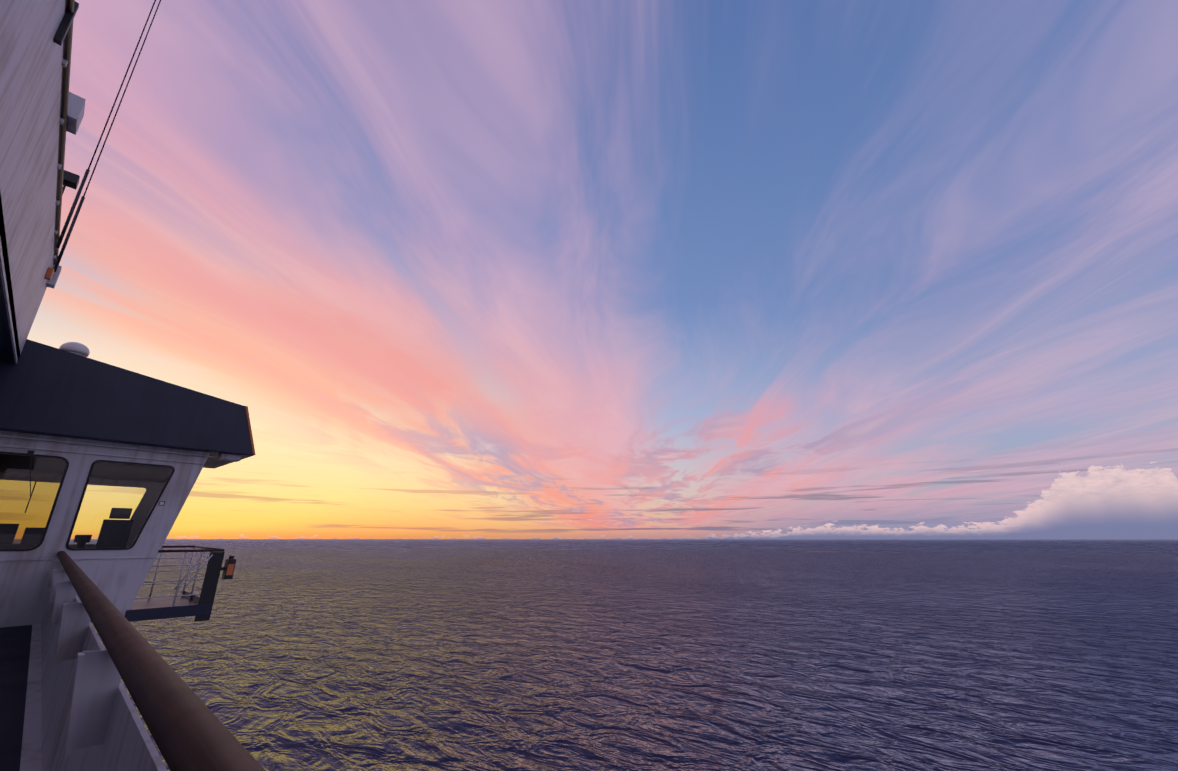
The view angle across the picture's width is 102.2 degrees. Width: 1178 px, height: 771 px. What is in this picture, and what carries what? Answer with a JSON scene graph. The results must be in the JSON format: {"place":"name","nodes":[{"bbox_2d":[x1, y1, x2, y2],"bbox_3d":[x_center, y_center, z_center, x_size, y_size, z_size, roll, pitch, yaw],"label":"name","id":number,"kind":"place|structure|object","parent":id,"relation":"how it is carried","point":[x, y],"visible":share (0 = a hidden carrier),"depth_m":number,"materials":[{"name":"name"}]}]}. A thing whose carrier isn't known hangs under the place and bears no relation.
{"place":"outdoors","nodes":[
{"label":"outdoors","id":0,"kind":"place"},
{"bbox_2d":[0,430,210,627],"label":"wing wall","id":1,"kind":"structure","parent":0,"point":[118,583],"depth_m":8.88,"materials":[{"name":"white metal"}]},
{"bbox_2d":[125,591,212,621],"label":"platform","id":2,"kind":"structure","parent":1,"relation":"attached to","point":[152,609],"depth_m":9.73,"materials":[{"name":"grey metal"}]},
{"bbox_2d":[135,548,207,606],"bbox_3d":[-9.406,4.260,10.610,3.008,1.170,1.246,-14,-23,40],"label":"platform railing","id":3,"kind":"object","parent":2,"relation":"on","point":[180,576],"visible":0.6,"depth_m":11.23,"materials":[{"name":"white metal"}]},
{"bbox_2d":[158,545,224,552],"bbox_3d":[-9.344,3.720,10.841,3.022,0.051,1.096,-14,-23,40],"label":"handrail","id":4,"kind":"object","parent":3,"relation":"attached to","point":[206,549],"visible":0.92,"depth_m":10.15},
{"bbox_2d":[173,551,212,592],"bbox_3d":[-8.156,3.849,9.802,0.029,0.803,0.525,-14,-23,40],"label":"ladder","id":5,"kind":"object","parent":3,"relation":"attached to","point":[194,571],"visible":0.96,"depth_m":9.79,"materials":[{"name":"grey metal"}]},
{"bbox_2d":[220,556,235,578],"bbox_3d":[-7.792,3.919,10.248,0.260,0.470,0.250,-14,-23,40],"label":"side light","id":6,"kind":"object","parent":3,"relation":"attached to","point":[231,560],"visible":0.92,"depth_m":10.19,"materials":[{"name":"black metal"}]},
{"bbox_2d":[226,564,233,574],"bbox_3d":[-7.689,3.947,10.184,0.006,0.220,0.110,-14,-23,40],"label":"side light lens","id":7,"kind":"object","parent":6,"relation":"attached to","point":[230,568],"visible":1,"depth_m":10.18,"materials":[{"name":"glass"}]},
{"bbox_2d":[194,552,224,621],"bbox_3d":[-7.956,4.203,9.972,0.026,1.340,0.250,-14,-23,40],"label":"support post","id":8,"kind":"object","parent":2,"relation":"attached to","point":[210,581],"visible":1,"depth_m":9.99,"materials":[{"name":"metal"}]},
{"bbox_2d":[68,468,171,547],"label":"front wall","id":9,"kind":"structure","parent":0,"point":[142,512],"depth_m":11.49,"materials":[{"name":"white metal"}]},
{"bbox_2d":[27,0,1177,538],"label":"sky","id":10,"kind":"structure","parent":0,"point":[458,269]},
{"bbox_2d":[69,539,1177,770],"bbox_3d":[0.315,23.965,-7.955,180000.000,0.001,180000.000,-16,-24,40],"label":"sea","id":11,"kind":"structure","parent":0,"point":[677,655],"depth_m":110.11,"materials":[{"name":"liquid"}]},
{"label":"hull","id":12,"kind":"object","parent":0,"visible":0},
{"bbox_2d":[0,625,31,770],"bbox_3d":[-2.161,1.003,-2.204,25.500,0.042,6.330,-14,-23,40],"label":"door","id":13,"kind":"structure","parent":12,"relation":"on","point":[15,643],"depth_m":4.94,"materials":[{"name":"paint"}]},
{"bbox_2d":[20,623,41,770],"bbox_3d":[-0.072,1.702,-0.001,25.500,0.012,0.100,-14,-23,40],"label":"door frame","id":14,"kind":"object","parent":12,"relation":"on","point":[31,760],"visible":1,"depth_m":4.31,"materials":[{"name":"white paint"}]},
{"bbox_2d":[41,596,166,770],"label":"bulwark","id":15,"kind":"object","parent":12,"relation":"on","point":[128,744],"visible":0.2,"depth_m":2.81,"materials":[{"name":"white paint"}]},
{"bbox_2d":[48,561,120,756],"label":"rail stays","id":16,"kind":"object","parent":15,"relation":"attached to","point":[97,678],"visible":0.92,"depth_m":2.06,"materials":[{"name":"white paint"}]},
{"bbox_2d":[57,551,265,770],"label":"handrail","id":17,"kind":"object","parent":16,"relation":"on","point":[188,730],"visible":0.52,"depth_m":1.29,"materials":[{"name":"brown wood"}]},
{"bbox_2d":[0,339,253,467],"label":"wing roof","id":18,"kind":"structure","parent":12,"relation":"on","point":[48,390],"depth_m":9.21,"materials":[{"name":"metal"}]},
{"bbox_2d":[24,450,36,512],"bbox_3d":[-9.940,1.695,8.403,0.023,1.070,0.230,-14,-23,40],"label":"windshield wiper","id":19,"kind":"object","parent":18,"relation":"attached to","point":[29,452],"depth_m":8.44,"materials":[{"name":"black metal"}]},
{"bbox_2d":[0,454,65,548],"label":"window","id":20,"kind":"structure","parent":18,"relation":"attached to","point":[20,528],"depth_m":8.39,"materials":[{"name":"clear glass"}]},
{"bbox_2d":[0,451,68,550],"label":"window frame","id":21,"kind":"object","parent":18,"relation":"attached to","point":[55,500],"visible":0.98,"depth_m":8.54,"materials":[{"name":"black rubber"}]},
{"bbox_2d":[59,342,89,356],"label":"radar dome","id":22,"kind":"structure","parent":18,"relation":"on","point":[77,348],"depth_m":9.24,"materials":[{"name":"plastic"}]},
{"bbox_2d":[0,445,203,623],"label":"wall trim","id":23,"kind":"structure","parent":18,"relation":"attached to","point":[79,558],"depth_m":8.73,"materials":[{"name":"white paint"}]},
{"bbox_2d":[72,485,143,542],"bbox_3d":[-11.312,3.007,11.074,0.001,1.310,1.240,-14,-23,40],"label":"front window glass","id":24,"kind":"object","parent":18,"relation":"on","point":[105,506],"depth_m":11.07,"materials":[{"name":"clear glass"}]},
{"bbox_2d":[0,435,220,457],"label":"roof trim","id":25,"kind":"structure","parent":18,"relation":"attached to","point":[26,438],"depth_m":9.15,"materials":[{"name":"white metal"}]},
{"bbox_2d":[66,460,174,549],"bbox_3d":[-9.061,2.333,9.258,0.012,1.650,1.228,-14,-23,40],"label":"window frame","id":26,"kind":"object","parent":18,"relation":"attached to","point":[81,500],"visible":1,"depth_m":9.12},
{"bbox_2d":[70,462,171,546],"bbox_3d":[-9.095,2.342,9.288,0.001,1.580,1.158,-14,-23,40],"label":"window glass","id":27,"kind":"object","parent":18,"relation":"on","point":[118,504],"visible":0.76,"depth_m":9.19,"materials":[{"name":"clear glass"}]},
{"bbox_2d":[90,462,169,482],"bbox_3d":[-12.288,1.577,9.934,0.460,0.440,5.350,-14,-23,40],"label":"overhead panel","id":28,"kind":"object","parent":18,"relation":"attached to","point":[136,471],"depth_m":11.18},
{"bbox_2d":[217,453,240,461],"bbox_3d":[-8.089,1.623,10.691,0.320,0.129,0.370,-14,-23,40],"label":"soffit light","id":29,"kind":"object","parent":18,"relation":"attached to","point":[229,457],"visible":0.94,"depth_m":10.60,"materials":[{"name":"white plastic"}]},
{"bbox_2d":[245,406,254,454],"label":"roof edge trim","id":30,"kind":"structure","parent":18,"relation":"attached to","point":[250,431],"depth_m":10.81,"materials":[{"name":"metal"}]},
{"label":"wing floor","id":31,"kind":"structure","parent":12,"relation":"on","visible":0},
{"bbox_2d":[73,535,91,547],"bbox_3d":[-11.110,3.973,10.230,0.260,1.450,0.260,-14,-23,40],"label":"control console","id":32,"kind":"object","parent":31,"relation":"on","point":[82,543],"depth_m":10.33,"materials":[{"name":"black plastic"}]},
{"bbox_2d":[95,508,132,547],"bbox_3d":[-10.159,3.623,10.006,0.589,2.010,0.600,-14,-23,40],"label":"pilot chair","id":33,"kind":"object","parent":31,"relation":"on","point":[102,542],"depth_m":9.99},
{"bbox_3d":[-2.880,-1.362,-2.336,25.500,4.410,4.100,-14,-23,40],"label":"deckhouse wall","id":34,"kind":"object","parent":12,"relation":"on","visible":0},
{"bbox_2d":[0,194,19,360],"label":"window","id":35,"kind":"structure","parent":34,"relation":"on","point":[6,350],"depth_m":6.95,"materials":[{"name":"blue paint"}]},
{"bbox_2d":[0,0,64,363],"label":"wall","id":36,"kind":"structure","parent":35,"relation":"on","point":[31,54],"depth_m":4.81,"materials":[{"name":"white metal"}]},
{"bbox_2d":[45,267,53,279],"bbox_3d":[-9.444,-1.954,8.316,0.120,0.200,0.071,-14,-23,40],"label":"lifebuoy light","id":37,"kind":"object","parent":36,"relation":"attached to","point":[49,273],"visible":0.98,"depth_m":8.28,"materials":[{"name":"orange plastic"}]},
{"bbox_2d":[53,0,74,264],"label":"rail","id":38,"kind":"object","parent":36,"relation":"attached to","point":[67,41],"depth_m":5.59,"materials":[{"name":"black metal"}]},
{"bbox_2d":[54,0,160,271],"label":"cables","id":39,"kind":"object","parent":38,"relation":"attached to","point":[66,224],"visible":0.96,"depth_m":8.82,"materials":[{"name":"black metal"}]},
{"bbox_2d":[46,58,85,288],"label":"rail brackets","id":40,"kind":"object","parent":36,"relation":"attached to","point":[76,108],"visible":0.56,"depth_m":5.76,"materials":[{"name":"white metal"}]},
{"bbox_2d":[53,1,79,194],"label":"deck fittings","id":41,"kind":"object","parent":40,"relation":"attached to","point":[70,180],"visible":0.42,"depth_m":4.47,"materials":[{"name":"black metal"}]}
]}

